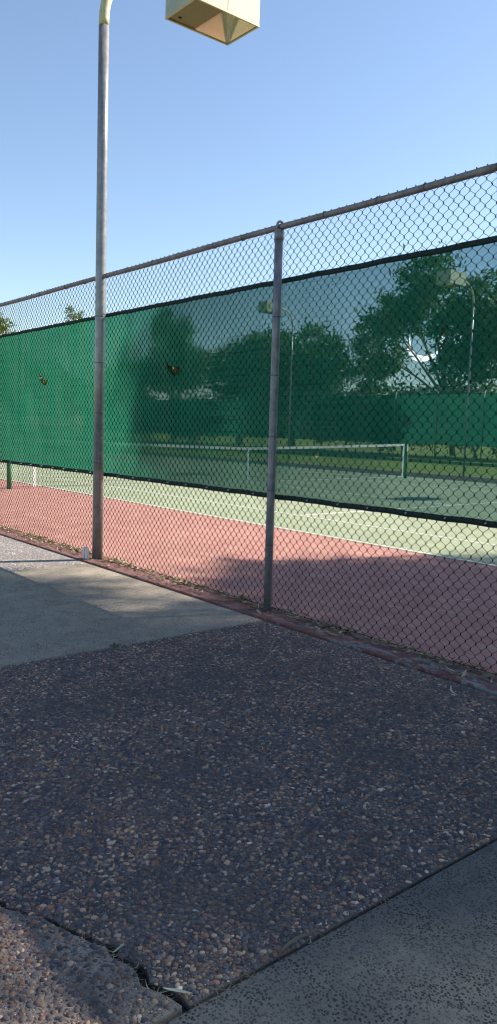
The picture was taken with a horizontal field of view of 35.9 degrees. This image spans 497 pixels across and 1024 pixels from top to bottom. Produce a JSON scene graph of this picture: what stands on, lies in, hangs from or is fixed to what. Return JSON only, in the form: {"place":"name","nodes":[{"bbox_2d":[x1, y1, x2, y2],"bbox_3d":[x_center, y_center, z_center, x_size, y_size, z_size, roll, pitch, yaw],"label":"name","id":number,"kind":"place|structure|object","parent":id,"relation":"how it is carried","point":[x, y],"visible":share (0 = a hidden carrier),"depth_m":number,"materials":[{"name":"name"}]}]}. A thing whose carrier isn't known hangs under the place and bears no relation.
{"place":"outdoors","nodes":[
{"label":"outdoors","id":0,"kind":"place"},
{"bbox_2d":[0,479,496,672],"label":"court surround","id":1,"kind":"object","parent":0,"point":[452,601],"depth_m":7.68,"materials":[{"name":"red concrete"}]},
{"bbox_2d":[0,463,496,566],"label":"court surface","id":2,"kind":"object","parent":1,"relation":"on","point":[440,545],"visible":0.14,"depth_m":12.28,"materials":[{"name":"green concrete"}]},
{"bbox_2d":[7,454,317,488],"bbox_3d":[-0.009,-1.308,20.002,12.906,1.120,0.163,-3,8,-39],"label":"tennis net","id":3,"kind":"object","parent":2,"relation":"on","point":[8,470],"visible":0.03,"depth_m":16.35,"materials":[{"name":"fabric"}]},
{"bbox_2d":[0,478,496,565],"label":"court line","id":4,"kind":"object","parent":2,"relation":"on","point":[294,530],"visible":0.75,"depth_m":10.36,"materials":[{"name":"paint"}]},
{"bbox_2d":[5,470,496,545],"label":"court line","id":5,"kind":"object","parent":2,"relation":"on","point":[289,513],"visible":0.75,"depth_m":12.40,"materials":[{"name":"paint"}]},
{"bbox_2d":[307,511,361,514],"bbox_3d":[4.028,-0.134,15.150,8.145,0.004,0.050,-3,8,-39],"label":"court line","id":6,"kind":"object","parent":2,"relation":"on","point":[337,512],"visible":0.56,"depth_m":13.06,"materials":[{"name":"paint"}]},
{"bbox_2d":[0,0,496,361],"label":"sky","id":7,"kind":"structure","parent":0,"point":[325,105],"materials":[{"name":"blue"}]},
{"label":"ground","id":8,"kind":"structure","parent":0,"visible":0},
{"bbox_2d":[0,312,16,334],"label":"tree","id":9,"kind":"object","parent":8,"relation":"on","point":[2,330],"visible":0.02,"depth_m":117.74,"materials":[{"name":"green plant"}]},
{"bbox_2d":[39,373,47,385],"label":"tree","id":10,"kind":"object","parent":8,"relation":"on","point":[42,380],"visible":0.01,"depth_m":100.24,"materials":[{"name":"green plant"}]},
{"bbox_2d":[58,305,86,321],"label":"tree","id":11,"kind":"object","parent":8,"relation":"on","point":[72,310],"visible":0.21,"depth_m":96.30,"materials":[{"name":"green plant"}]},
{"bbox_2d":[0,905,188,1013],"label":"joint soil","id":12,"kind":"structure","parent":8,"relation":"on","point":[141,975],"depth_m":1.95,"materials":[{"name":"black soil"}]},
{"bbox_2d":[0,535,84,571],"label":"aggregate slab","id":13,"kind":"structure","parent":12,"relation":"on","point":[16,555],"depth_m":7.93,"materials":[{"name":"grey concrete"}]},
{"bbox_2d":[0,906,181,1023],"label":"aggregate slab","id":14,"kind":"structure","parent":12,"relation":"on","point":[167,1016],"depth_m":1.90,"materials":[{"name":"grey concrete"}]},
{"bbox_2d":[0,908,177,1023],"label":"embedded pebbles","id":15,"kind":"object","parent":14,"relation":"on","point":[105,1013],"visible":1,"depth_m":1.90,"materials":[{"name":"grey stone"}]},
{"bbox_2d":[0,908,178,1023],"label":"embedded grit","id":16,"kind":"object","parent":14,"relation":"on","point":[79,998],"visible":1,"depth_m":1.90,"materials":[{"name":"gravel"}]},
{"bbox_2d":[0,563,262,667],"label":"concrete slab","id":17,"kind":"structure","parent":12,"relation":"on","point":[46,613],"depth_m":5.67,"materials":[{"name":"grey concrete"}]},
{"bbox_2d":[0,621,496,1009],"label":"aggregate slab","id":18,"kind":"structure","parent":12,"relation":"on","point":[263,965],"depth_m":2.88,"materials":[{"name":"grey concrete"}]},
{"bbox_2d":[163,987,191,992],"bbox_3d":[-0.172,1.170,1.878,0.075,0.009,0.016,6,3,7],"label":"fallen leaf","id":19,"kind":"object","parent":18,"relation":"on","point":[177,990],"visible":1,"depth_m":1.88,"materials":[{"name":"plant"}]},
{"bbox_2d":[0,722,418,1003],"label":"embedded grit","id":20,"kind":"object","parent":18,"relation":"on","point":[79,917],"visible":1,"depth_m":2.47,"materials":[{"name":"grey gravel"}]},
{"bbox_2d":[0,621,496,1001],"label":"embedded pebbles","id":21,"kind":"object","parent":18,"relation":"on","point":[168,873],"visible":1,"depth_m":3.01,"materials":[{"name":"grey stone"}]},
{"bbox_2d":[279,929,319,952],"bbox_3d":[0.134,1.156,2.077,0.150,0.008,0.025,-7,13,-38],"label":"fallen leaf","id":22,"kind":"object","parent":18,"relation":"on","point":[293,940],"visible":1,"depth_m":2.08,"materials":[{"name":"plant"}]},
{"bbox_2d":[1,840,496,1006],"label":"joint debris","id":23,"kind":"object","parent":12,"relation":"on","point":[137,967],"visible":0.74,"depth_m":2.00,"materials":[{"name":"brown plant"}]},
{"bbox_2d":[166,841,496,1023],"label":"concrete slab","id":24,"kind":"structure","parent":12,"relation":"on","point":[424,952],"depth_m":1.98,"materials":[{"name":"grey concrete"}]},
{"bbox_2d":[165,361,180,375],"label":"forked tree","id":25,"kind":"object","parent":8,"relation":"on","point":[173,372],"visible":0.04,"depth_m":75.55,"materials":[{"name":"green plant"}]},
{"bbox_2d":[0,527,496,695],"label":"kerb","id":26,"kind":"structure","parent":8,"relation":"on","point":[402,657],"depth_m":5.42,"materials":[{"name":"paint"}]},
{"bbox_2d":[83,547,88,558],"bbox_3d":[-1.671,0.420,7.883,0.040,0.118,0.066,-3,8,-39],"label":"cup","id":27,"kind":"object","parent":26,"relation":"on","point":[85,552],"visible":1,"depth_m":7.87,"materials":[{"name":"white plastic"}]},
{"bbox_2d":[91,0,259,558],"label":"court light","id":28,"kind":"object","parent":26,"relation":"on","point":[227,22],"visible":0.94,"depth_m":7.71,"materials":[{"name":"metal"}]},
{"bbox_2d":[0,163,496,675],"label":"chain link fence","id":29,"kind":"object","parent":26,"relation":"on","point":[278,253],"visible":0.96,"depth_m":5.78,"materials":[{"name":"metal"}]},
{"bbox_2d":[0,235,496,527],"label":"windscreen","id":30,"kind":"object","parent":29,"relation":"attached to","point":[338,389],"visible":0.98,"depth_m":5.46,"materials":[{"name":"fabric"}]},
{"bbox_2d":[0,525,496,683],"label":"leaf litter","id":31,"kind":"object","parent":26,"relation":"on","point":[430,654],"visible":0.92,"depth_m":5.71,"materials":[{"name":"brown plant"}]},
{"bbox_2d":[399,241,445,361],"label":"tall tree","id":32,"kind":"object","parent":8,"relation":"on","point":[409,347],"depth_m":54.36,"materials":[{"name":"green plant"}]}
]}

